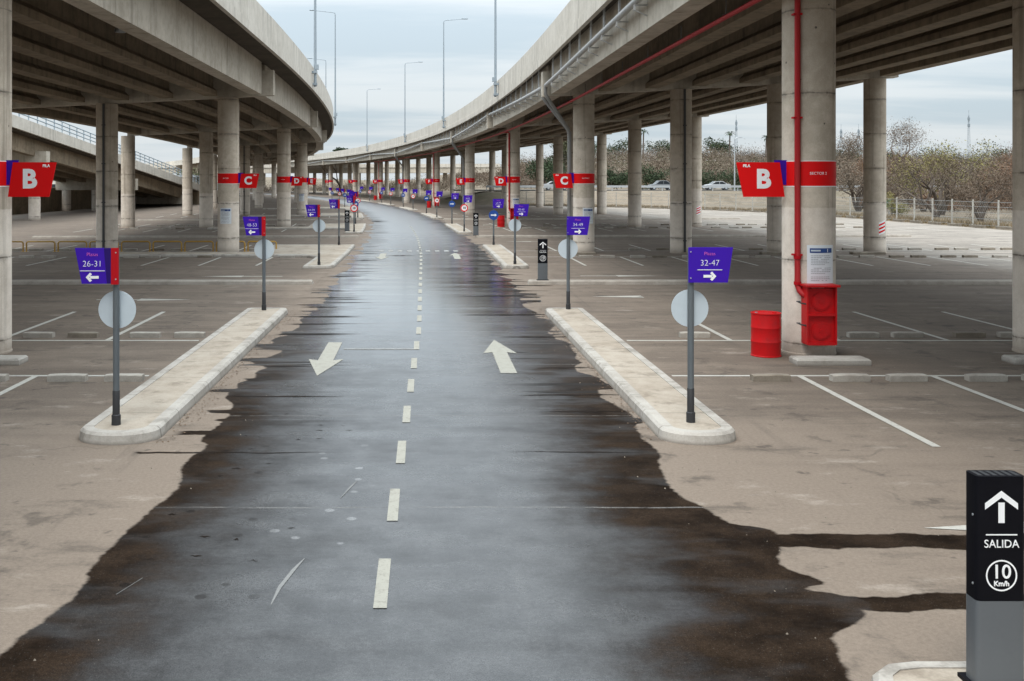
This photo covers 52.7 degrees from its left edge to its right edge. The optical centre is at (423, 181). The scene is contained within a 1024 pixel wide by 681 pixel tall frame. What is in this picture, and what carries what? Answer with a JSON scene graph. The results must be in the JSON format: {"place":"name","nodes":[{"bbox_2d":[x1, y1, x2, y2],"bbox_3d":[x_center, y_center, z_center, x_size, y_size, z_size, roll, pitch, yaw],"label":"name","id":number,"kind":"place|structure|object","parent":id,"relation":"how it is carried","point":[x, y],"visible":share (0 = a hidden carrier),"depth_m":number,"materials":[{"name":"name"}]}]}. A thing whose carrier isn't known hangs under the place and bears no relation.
{"place":"outdoors","nodes":[
{"label":"outdoors","id":0,"kind":"place"},
{"bbox_2d":[0,191,1023,680],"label":"parking lot pavement","id":1,"kind":"structure","parent":0,"point":[622,547],"depth_m":11.87,"materials":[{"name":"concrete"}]},
{"bbox_2d":[0,355,27,364],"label":"concrete block","id":2,"kind":"structure","parent":1,"relation":"on","point":[13,359],"depth_m":18.82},
{"bbox_2d":[23,331,54,337],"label":"wheel stop","id":3,"kind":"object","parent":1,"relation":"on","point":[34,334],"visible":1,"depth_m":22.12,"materials":[{"name":"concrete"}]},
{"bbox_2d":[47,373,87,381],"bbox_3d":[-6.010,3.304,17.338,0.643,0.113,0.174,0,0,-2],"label":"wheel stop","id":4,"kind":"object","parent":1,"relation":"on","point":[68,377],"visible":1,"depth_m":17.26,"materials":[{"name":"concrete"}]},
{"bbox_2d":[67,331,99,337],"bbox_3d":[-7.350,3.304,22.198,0.640,0.113,0.174,0,0,2],"label":"wheel stop","id":5,"kind":"object","parent":1,"relation":"on","point":[75,334],"visible":1,"depth_m":22.12,"materials":[{"name":"concrete"}]},
{"bbox_2d":[104,373,144,381],"bbox_3d":[-5.050,3.304,17.338,0.644,0.113,0.175,0,0,0],"label":"wheel stop","id":6,"kind":"object","parent":1,"relation":"on","point":[132,377],"visible":0.78,"depth_m":17.26,"materials":[{"name":"concrete"}]},
{"bbox_2d":[12,113,239,219],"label":"ramp bridge","id":7,"kind":"structure","parent":1,"relation":"on","point":[74,178],"depth_m":109.01,"materials":[{"name":"concrete"}]},
{"bbox_2d":[130,332,160,337],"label":"wheel stop","id":8,"kind":"object","parent":1,"relation":"on","point":[145,334],"visible":1,"depth_m":22.12,"materials":[{"name":"concrete"}]},
{"bbox_2d":[12,280,313,284],"bbox_3d":[-13.325,3.295,33.750,19.390,0.130,0.460,0,0,0],"label":"kerb median","id":9,"kind":"object","parent":1,"relation":"on","point":[170,282],"visible":0.89,"depth_m":33.53,"materials":[{"name":"concrete"}]},
{"bbox_2d":[0,0,333,353],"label":"elevated road bridge","id":10,"kind":"structure","parent":1,"relation":"on","point":[224,86],"depth_m":46.90,"materials":[{"name":"concrete"}]},
{"bbox_2d":[0,160,56,196],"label":"row sign","id":11,"kind":"object","parent":10,"relation":"attached to","point":[25,179],"visible":1,"depth_m":20.09,"materials":[{"name":"metal"}]},
{"bbox_2d":[220,208,230,223],"bbox_3d":[-9.224,1.590,47.856,0.532,0.740,0.087,0,0,5],"label":"notice poster","id":12,"kind":"object","parent":10,"relation":"attached to","point":[225,215],"visible":1,"depth_m":47.84,"materials":[{"name":"paper"}]},
{"bbox_2d":[217,173,258,187],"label":"row sign","id":13,"kind":"object","parent":10,"relation":"attached to","point":[247,180],"visible":1,"depth_m":48.16,"materials":[{"name":"metal"}]},
{"bbox_2d":[277,176,303,185],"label":"row sign","id":14,"kind":"object","parent":10,"relation":"attached to","point":[295,181],"visible":1,"depth_m":75.93,"materials":[{"name":"metal"}]},
{"bbox_2d":[312,0,318,86],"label":"street lamp","id":15,"kind":"object","parent":10,"relation":"on","point":[316,68],"visible":0.9,"depth_m":60.76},
{"bbox_2d":[310,10,336,125],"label":"street lamp","id":16,"kind":"object","parent":10,"relation":"on","point":[335,115],"visible":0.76,"depth_m":103.32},
{"bbox_2d":[79,308,287,444],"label":"traffic island","id":17,"kind":"structure","parent":1,"relation":"on","point":[160,404],"depth_m":16.30,"materials":[{"name":"concrete"}]},
{"bbox_2d":[75,248,135,425],"bbox_3d":[-4.205,2.046,13.585,0.770,2.345,0.150,0,0,0],"label":"stall sign","id":18,"kind":"object","parent":17,"relation":"on","point":[117,309],"visible":1,"depth_m":13.56,"materials":[{"name":"metal"}]},
{"bbox_2d":[243,217,273,309],"bbox_3d":[-4.135,2.046,25.735,0.770,2.345,0.150,0,0,0],"label":"stall sign","id":19,"kind":"object","parent":17,"relation":"on","point":[264,249],"visible":1,"depth_m":25.71,"materials":[{"name":"metal"}]},
{"bbox_2d":[174,331,205,337],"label":"wheel stop","id":20,"kind":"object","parent":1,"relation":"on","point":[187,334],"visible":1,"depth_m":22.12,"materials":[{"name":"concrete"}]},
{"bbox_2d":[32,235,358,237],"bbox_3d":[-13.602,3.295,61.519,19.390,0.130,0.458,0,0,-2],"label":"kerb median","id":21,"kind":"object","parent":1,"relation":"on","point":[298,236],"visible":0.83,"depth_m":61.38,"materials":[{"name":"concrete"}]},
{"bbox_2d":[117,481,356,604],"bbox_3d":[-1.591,3.356,9.945,1.312,0.001,3.432,0,0,9],"label":"crack sealant marking","id":22,"kind":"object","parent":1,"relation":"on","point":[286,578],"visible":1,"depth_m":8.68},
{"bbox_2d":[120,244,354,268],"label":"traffic island","id":23,"kind":"structure","parent":1,"relation":"on","point":[333,255],"depth_m":46.35,"materials":[{"name":"concrete"}]},
{"bbox_2d":[306,205,324,264],"bbox_3d":[-4.205,2.066,39.985,0.770,2.345,0.150,0,0,0],"label":"stall sign","id":24,"kind":"object","parent":23,"relation":"on","point":[318,224],"visible":1,"depth_m":39.96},
{"bbox_2d":[329,199,339,244],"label":"stall sign","id":25,"kind":"object","parent":23,"relation":"on","point":[334,203],"visible":1,"depth_m":52.55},
{"bbox_2d":[137,219,362,220],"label":"kerb median","id":26,"kind":"object","parent":1,"relation":"on","point":[217,219],"visible":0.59,"depth_m":88.51,"materials":[{"name":"concrete"}]},
{"bbox_2d":[207,223,365,233],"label":"traffic island","id":27,"kind":"structure","parent":1,"relation":"on","point":[360,228],"depth_m":72.34,"materials":[{"name":"concrete"}]},
{"bbox_2d":[346,196,357,231],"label":"stall sign","id":28,"kind":"object","parent":27,"relation":"on","point":[353,207],"visible":1,"depth_m":66.69,"materials":[{"name":"purple metal"}]},
{"bbox_2d":[248,213,363,218],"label":"traffic island","id":29,"kind":"structure","parent":1,"relation":"on","point":[360,215],"depth_m":98.67,"materials":[{"name":"concrete"}]},
{"bbox_2d":[150,164,501,192],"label":"flyover","id":30,"kind":"object","parent":1,"relation":"on","point":[444,169],"visible":0.15,"depth_m":289.19,"materials":[{"name":"concrete"}]},
{"bbox_2d":[309,342,342,374],"bbox_3d":[-1.840,3.354,19.600,0.660,0.001,3.700,0,0,0],"label":"road arrow marking","id":31,"kind":"object","parent":1,"relation":"on","point":[324,362],"visible":1,"depth_m":19.37,"materials":[{"name":"paint"}]},
{"bbox_2d":[149,221,630,560],"bbox_3d":[-0.173,3.356,50.841,7.975,0.001,83.457,0,0,-1],"label":"wet runnel marking","id":32,"kind":"object","parent":1,"relation":"on","point":[477,314],"visible":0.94,"depth_m":25.57,"materials":[{"name":"liquid"}]},
{"bbox_2d":[373,226,421,607],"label":"lane line markings","id":33,"kind":"object","parent":1,"relation":"on","point":[382,587],"visible":1,"depth_m":10.67,"materials":[{"name":"paint"}]},
{"bbox_2d":[344,250,457,348],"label":"crossing markings","id":34,"kind":"object","parent":1,"relation":"on","point":[399,251],"visible":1,"depth_m":49.38,"materials":[{"name":"paint"}]},
{"bbox_2d":[156,309,658,442],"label":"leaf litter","id":35,"kind":"object","parent":1,"relation":"on","point":[293,320],"visible":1,"depth_m":16.34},
{"bbox_2d":[444,223,471,233],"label":"traffic island","id":36,"kind":"structure","parent":1,"relation":"on","point":[456,228],"depth_m":70.71,"materials":[{"name":"concrete"}]},
{"bbox_2d":[449,193,458,223],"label":"stall sign","id":37,"kind":"object","parent":36,"relation":"on","point":[453,196],"visible":1,"depth_m":78.84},
{"bbox_2d":[460,195,472,230],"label":"stall sign","id":38,"kind":"object","parent":36,"relation":"on","point":[464,206],"visible":1,"depth_m":66.59,"materials":[{"name":"purple metal"}]},
{"bbox_2d":[484,340,516,372],"bbox_3d":[1.500,3.354,19.900,0.660,0.001,3.800,0,0,0],"label":"road arrow marking","id":39,"kind":"object","parent":1,"relation":"on","point":[498,350],"visible":1,"depth_m":19.71,"materials":[{"name":"paint"}]},
{"bbox_2d":[482,244,528,268],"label":"traffic island","id":40,"kind":"structure","parent":1,"relation":"on","point":[502,256],"depth_m":43.76,"materials":[{"name":"concrete"}]},
{"bbox_2d":[489,199,503,244],"bbox_3d":[3.731,2.046,52.394,0.795,2.345,0.143,0,0,-1],"label":"stall sign","id":41,"kind":"object","parent":40,"relation":"on","point":[493,213],"visible":1,"depth_m":52.34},
{"bbox_2d":[508,204,528,263],"bbox_3d":[3.728,2.046,40.139,0.795,2.345,0.143,0,0,0],"label":"stall sign","id":42,"kind":"object","parent":40,"relation":"on","point":[514,225],"visible":1,"depth_m":40.11,"materials":[{"name":"metal"}]},
{"bbox_2d":[0,212,1023,446],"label":"stall line markings","id":43,"kind":"object","parent":1,"relation":"on","point":[911,433],"visible":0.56,"depth_m":21.69,"materials":[{"name":"paint"}]},
{"bbox_2d":[444,218,739,219],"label":"kerb median","id":44,"kind":"object","parent":1,"relation":"on","point":[566,218],"visible":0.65,"depth_m":90.72,"materials":[{"name":"concrete"}]},
{"bbox_2d":[239,0,1023,355],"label":"elevated road bridge","id":45,"kind":"structure","parent":1,"relation":"on","point":[743,58],"depth_m":42.73,"materials":[{"name":"concrete"}]},
{"bbox_2d":[442,18,466,127],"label":"street lamp","id":46,"kind":"object","parent":45,"relation":"on","point":[443,120],"visible":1,"depth_m":108.34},
{"bbox_2d":[456,178,474,184],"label":"row sign","id":47,"kind":"object","parent":45,"relation":"attached to","point":[461,181],"visible":1,"depth_m":105.03,"materials":[{"name":"metal"}]},
{"bbox_2d":[492,0,498,96],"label":"street lamp","id":48,"kind":"object","parent":45,"relation":"on","point":[495,84],"visible":0.97,"depth_m":68.14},
{"bbox_2d":[494,176,519,185],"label":"row sign","id":49,"kind":"object","parent":45,"relation":"attached to","point":[501,181],"visible":0.95,"depth_m":76.69,"materials":[{"name":"metal"}]},
{"bbox_2d":[553,173,594,187],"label":"row sign","id":50,"kind":"object","parent":45,"relation":"attached to","point":[564,180],"visible":1,"depth_m":48.29,"materials":[{"name":"metal"}]},
{"bbox_2d":[583,208,592,223],"bbox_3d":[7.712,1.590,48.029,0.532,0.740,0.088,0,0,-18],"label":"notice poster","id":51,"kind":"object","parent":45,"relation":"attached to","point":[587,211],"visible":0.68,"depth_m":48.01,"materials":[{"name":"paper"}]},
{"bbox_2d":[376,0,803,297],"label":"fire main pipe","id":52,"kind":"object","parent":45,"relation":"hanging from","point":[797,118],"visible":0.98,"depth_m":19.82,"materials":[{"name":"metal"}]},
{"bbox_2d":[736,160,835,196],"bbox_3d":[7.116,-0.065,20.259,1.982,0.720,1.017,0,0,0],"label":"row sign","id":53,"kind":"object","parent":45,"relation":"attached to","point":[766,179],"visible":0.98,"depth_m":20.09,"materials":[{"name":"metal"}]},
{"bbox_2d":[796,283,840,344],"bbox_3d":[7.495,2.535,19.620,0.800,1.150,0.390,0,0,0],"label":"fire hose cabinet","id":54,"kind":"object","parent":45,"relation":"attached to","point":[818,323],"visible":1,"depth_m":19.56,"materials":[{"name":"red metal"}]},
{"bbox_2d":[807,245,832,283],"bbox_3d":[7.666,1.590,19.793,0.532,0.740,0.087,0,0,-8],"label":"notice poster","id":55,"kind":"object","parent":45,"relation":"attached to","point":[819,264],"visible":1,"depth_m":19.77,"materials":[{"name":"paper"}]},
{"bbox_2d":[545,308,736,444],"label":"traffic island","id":56,"kind":"structure","parent":1,"relation":"on","point":[653,396],"depth_m":16.30,"materials":[{"name":"concrete"}]},
{"bbox_2d":[558,216,589,308],"bbox_3d":[3.808,2.046,25.939,0.795,2.345,0.143,0,0,0],"label":"stall sign","id":57,"kind":"object","parent":56,"relation":"on","point":[568,246],"visible":1,"depth_m":25.91,"materials":[{"name":"metal"}]},
{"bbox_2d":[671,247,732,422],"bbox_3d":[3.728,2.046,13.739,0.795,2.345,0.143,0,0,0],"label":"stall sign","id":58,"kind":"object","parent":56,"relation":"on","point":[689,307],"visible":1,"depth_m":13.71,"materials":[{"name":"metal"}]},
{"bbox_2d":[475,234,911,237],"bbox_3d":[16.435,3.295,62.373,26.590,0.130,0.480,0,0,-2],"label":"kerb median","id":59,"kind":"object","parent":1,"relation":"on","point":[557,236],"visible":0.68,"depth_m":62.06,"materials":[{"name":"concrete"}]},
{"bbox_2d":[473,213,478,234],"bbox_3d":[3.166,2.556,61.995,0.375,1.358,0.210,0,0,-2],"label":"exit totem","id":60,"kind":"object","parent":59,"relation":"on","point":[475,223],"visible":1,"depth_m":61.92,"materials":[{"name":"black metal"}]},
{"bbox_2d":[679,331,709,337],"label":"wheel stop","id":61,"kind":"object","parent":1,"relation":"on","point":[697,334],"visible":0.78,"depth_m":22.12,"materials":[{"name":"concrete"}]},
{"bbox_2d":[750,310,781,357],"bbox_3d":[6.620,2.934,19.840,0.572,0.851,0.572,0,0,-29],"label":"steel drum","id":62,"kind":"object","parent":1,"relation":"on","point":[766,327],"visible":1,"depth_m":19.61,"materials":[{"name":"red metal"}]},
{"bbox_2d":[520,191,1011,226],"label":"wire fence","id":63,"kind":"object","parent":1,"relation":"on","point":[998,213],"visible":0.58,"depth_m":89.17,"materials":[{"name":"metal"}]},
{"bbox_2d":[527,280,1011,284],"bbox_3d":[16.725,3.295,33.750,26.590,0.130,0.460,0,0,0],"label":"kerb median","id":64,"kind":"object","parent":1,"relation":"on","point":[774,282],"visible":0.86,"depth_m":33.53,"materials":[{"name":"concrete"}]},
{"bbox_2d":[537,239,547,279],"bbox_3d":[3.920,2.556,33.750,0.375,1.358,0.210,0,0,0],"label":"exit totem","id":65,"kind":"object","parent":64,"relation":"on","point":[542,259],"visible":1,"depth_m":33.67,"materials":[{"name":"black metal"}]},
{"bbox_2d":[529,205,1011,229],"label":"edge kerb","id":66,"kind":"structure","parent":1,"relation":"on","point":[979,226],"depth_m":87.00,"materials":[{"name":"concrete"}]},
{"bbox_2d":[750,373,790,381],"bbox_3d":[5.861,3.304,17.338,0.641,0.112,0.175,0,0,-2],"label":"wheel stop","id":67,"kind":"object","parent":1,"relation":"on","point":[772,377],"visible":1,"depth_m":17.26,"materials":[{"name":"concrete"}]},
{"bbox_2d":[789,356,870,365],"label":"concrete block","id":68,"kind":"structure","parent":1,"relation":"on","point":[829,360],"depth_m":18.74,"materials":[{"name":"concrete"}]},
{"bbox_2d":[829,373,870,381],"bbox_3d":[7.200,3.304,17.338,0.643,0.113,0.174,0,0,-2],"label":"wheel stop","id":69,"kind":"object","parent":1,"relation":"on","point":[847,377],"visible":1,"depth_m":17.26,"materials":[{"name":"concrete"}]},
{"bbox_2d":[846,331,878,337],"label":"wheel stop","id":70,"kind":"object","parent":1,"relation":"on","point":[865,334],"visible":1,"depth_m":22.12,"materials":[{"name":"concrete"}]},
{"bbox_2d":[849,251,885,254],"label":"concrete block","id":71,"kind":"structure","parent":1,"relation":"on","point":[867,252],"depth_m":47.35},
{"bbox_2d":[885,373,927,381],"bbox_3d":[8.160,3.304,17.337,0.644,0.113,0.175,0,0,-2],"label":"wheel stop","id":72,"kind":"object","parent":1,"relation":"on","point":[905,377],"visible":1,"depth_m":17.26,"materials":[{"name":"concrete"}]},
{"bbox_2d":[891,331,923,337],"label":"wheel stop","id":73,"kind":"object","parent":1,"relation":"on","point":[900,334],"visible":1,"depth_m":22.12,"materials":[{"name":"concrete"}]},
{"bbox_2d":[871,661,965,680],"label":"kerb median","id":74,"kind":"object","parent":1,"relation":"on","point":[927,671],"visible":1,"depth_m":6.79,"materials":[{"name":"concrete"}]},
{"bbox_2d":[957,470,1023,680],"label":"exit totem","id":75,"kind":"object","parent":74,"relation":"on","point":[994,575],"visible":1,"depth_m":6.54,"materials":[{"name":"black metal"}]},
{"bbox_2d":[928,525,965,529],"bbox_3d":[6.525,3.353,9.950,3.350,0.001,0.520,0,0,0],"label":"aisle arrow marking","id":76,"kind":"object","parent":1,"relation":"on","point":[961,527],"visible":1,"depth_m":9.96,"materials":[{"name":"paint"}]},
{"bbox_2d":[952,331,985,337],"bbox_3d":[11.800,3.304,22.199,0.644,0.113,0.172,0,0,1],"label":"wheel stop","id":77,"kind":"object","parent":1,"relation":"on","point":[961,334],"visible":1,"depth_m":22.12,"materials":[{"name":"concrete"}]},
{"bbox_2d":[964,373,1007,381],"bbox_3d":[9.500,3.304,17.338,0.644,0.113,0.175,0,0,0],"label":"wheel stop","id":78,"kind":"object","parent":1,"relation":"on","point":[984,377],"visible":1,"depth_m":17.26,"materials":[{"name":"concrete"}]},
{"bbox_2d":[1001,355,1023,364],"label":"concrete block","id":79,"kind":"structure","parent":1,"relation":"on","point":[1015,359],"depth_m":18.95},
{"bbox_2d":[12,0,1011,179],"label":"sky","id":80,"kind":"structure","parent":0,"point":[375,39],"materials":[{"name":"grey"}]},
{"bbox_2d":[266,160,1011,230],"bbox_3d":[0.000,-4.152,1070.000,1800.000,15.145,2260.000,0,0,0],"label":"ground","id":81,"kind":"structure","parent":0,"point":[484,197],"depth_m":154.30,"materials":[{"name":"beige soil"}]},
{"bbox_2d":[320,147,347,194],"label":"evergreen tree","id":82,"kind":"object","parent":81,"relation":"on","point":[338,149],"visible":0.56,"depth_m":261.84,"materials":[{"name":"green plant"}]},
{"bbox_2d":[524,153,566,183],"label":"evergreen tree","id":83,"kind":"object","parent":81,"relation":"on","point":[548,168],"visible":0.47,"depth_m":175.57,"materials":[{"name":"green plant"}]},
{"bbox_2d":[549,141,566,173],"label":"evergreen tree","id":84,"kind":"object","parent":81,"relation":"on","point":[564,150],"visible":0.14,"depth_m":202.92,"materials":[{"name":"green plant"}]},
{"bbox_2d":[594,138,627,157],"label":"evergreen tree","id":85,"kind":"object","parent":81,"relation":"on","point":[624,144],"visible":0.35,"depth_m":302.84,"materials":[{"name":"green plant"}]},
{"bbox_2d":[607,166,627,189],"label":"evergreen bush","id":86,"kind":"object","parent":81,"relation":"on","point":[612,179],"visible":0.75,"depth_m":178.65,"materials":[{"name":"green plant"}]},
{"bbox_2d":[250,138,1011,211],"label":"scrub wood","id":87,"kind":"object","parent":81,"relation":"on","point":[713,156],"visible":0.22,"depth_m":247.62,"materials":[{"name":"brown plant"}]},
{"bbox_2d":[626,163,669,189],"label":"evergreen bush","id":88,"kind":"object","parent":81,"relation":"on","point":[653,178],"visible":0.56,"depth_m":180.94,"materials":[{"name":"green plant"}]},
{"bbox_2d":[641,140,669,154],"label":"evergreen tree","id":89,"kind":"object","parent":81,"relation":"on","point":[659,145],"visible":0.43,"depth_m":307.49,"materials":[{"name":"green plant"}]},
{"bbox_2d":[702,167,733,189],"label":"evergreen bush","id":90,"kind":"object","parent":81,"relation":"on","point":[707,175],"visible":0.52,"depth_m":180.92,"materials":[{"name":"green plant"}]},
{"bbox_2d":[703,136,737,153],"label":"evergreen tree","id":91,"kind":"object","parent":81,"relation":"on","point":[725,145],"visible":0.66,"depth_m":299.46,"materials":[{"name":"green plant"}]},
{"bbox_2d":[724,168,741,189],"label":"evergreen bush","id":92,"kind":"object","parent":81,"relation":"on","point":[736,179],"visible":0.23,"depth_m":182.05,"materials":[{"name":"green plant"}]},
{"bbox_2d":[486,185,1011,190],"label":"guard rail","id":93,"kind":"object","parent":81,"relation":"on","point":[626,186],"visible":0.26,"depth_m":163.16,"materials":[{"name":"metal"}]},
{"bbox_2d":[521,202,1011,228],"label":"dry grass","id":94,"kind":"structure","parent":81,"relation":"on","point":[967,223],"depth_m":89.35,"materials":[{"name":"plant"}]},
{"bbox_2d":[836,131,862,189],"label":"bare tree","id":95,"kind":"object","parent":81,"relation":"on","point":[850,146],"visible":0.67,"depth_m":181.87,"materials":[{"name":"brown plant"}]},
{"bbox_2d":[836,153,906,208],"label":"bare tree","id":96,"kind":"object","parent":81,"relation":"on","point":[861,195],"visible":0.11,"depth_m":130.22,"materials":[{"name":"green plant"}]},
{"bbox_2d":[836,155,911,211],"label":"bare tree","id":97,"kind":"object","parent":81,"relation":"on","point":[849,181],"visible":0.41,"depth_m":116.70,"materials":[{"name":"brown plant"}]},
{"bbox_2d":[854,148,937,206],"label":"bare tree","id":98,"kind":"object","parent":81,"relation":"on","point":[896,157],"visible":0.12,"depth_m":136.91,"materials":[{"name":"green plant"}]},
{"bbox_2d":[886,192,911,216],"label":"shrub","id":99,"kind":"object","parent":81,"relation":"on","point":[894,206],"visible":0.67,"depth_m":97.81,"materials":[{"name":"green plant"}]},
{"bbox_2d":[886,116,935,161],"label":"bare tree","id":100,"kind":"object","parent":81,"relation":"on","point":[904,134],"visible":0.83,"depth_m":188.52,"materials":[{"name":"brown plant"}]},
{"bbox_2d":[887,148,946,202],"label":"bare tree","id":101,"kind":"object","parent":81,"relation":"on","point":[905,170],"visible":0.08,"depth_m":149.65,"materials":[{"name":"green plant"}]},
{"bbox_2d":[861,148,974,211],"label":"bare tree","id":102,"kind":"object","parent":81,"relation":"on","point":[919,171],"visible":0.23,"depth_m":118.58,"materials":[{"name":"brown plant"}]},
{"bbox_2d":[886,147,996,217],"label":"bare tree","id":103,"kind":"object","parent":81,"relation":"on","point":[941,175],"visible":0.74,"depth_m":98.85,"materials":[{"name":"brown plant"}]},
{"bbox_2d":[886,130,1002,214],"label":"leafy tree","id":104,"kind":"object","parent":81,"relation":"on","point":[935,196],"visible":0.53,"depth_m":105.02,"materials":[{"name":"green plant"}]},
{"bbox_2d":[934,160,1011,221],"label":"bare tree","id":105,"kind":"object","parent":81,"relation":"on","point":[979,186],"visible":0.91,"depth_m":87.48,"materials":[{"name":"brown plant"}]},
{"bbox_2d":[968,159,1011,206],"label":"bare tree","id":106,"kind":"object","parent":81,"relation":"on","point":[1002,171],"visible":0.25,"depth_m":91.90,"materials":[{"name":"brown plant"}]},
{"bbox_2d":[969,143,1011,199],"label":"bare tree","id":107,"kind":"object","parent":81,"relation":"on","point":[997,165],"visible":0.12,"depth_m":110.30,"materials":[{"name":"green plant"}]},
{"bbox_2d":[973,141,1011,158],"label":"evergreen tree","id":108,"kind":"object","parent":81,"relation":"on","point":[993,150],"visible":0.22,"depth_m":300.28,"materials":[{"name":"green plant"}]},
{"bbox_2d":[454,190,846,190],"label":"cross road","id":109,"kind":"structure","parent":0,"point":[611,190],"depth_m":163.50,"materials":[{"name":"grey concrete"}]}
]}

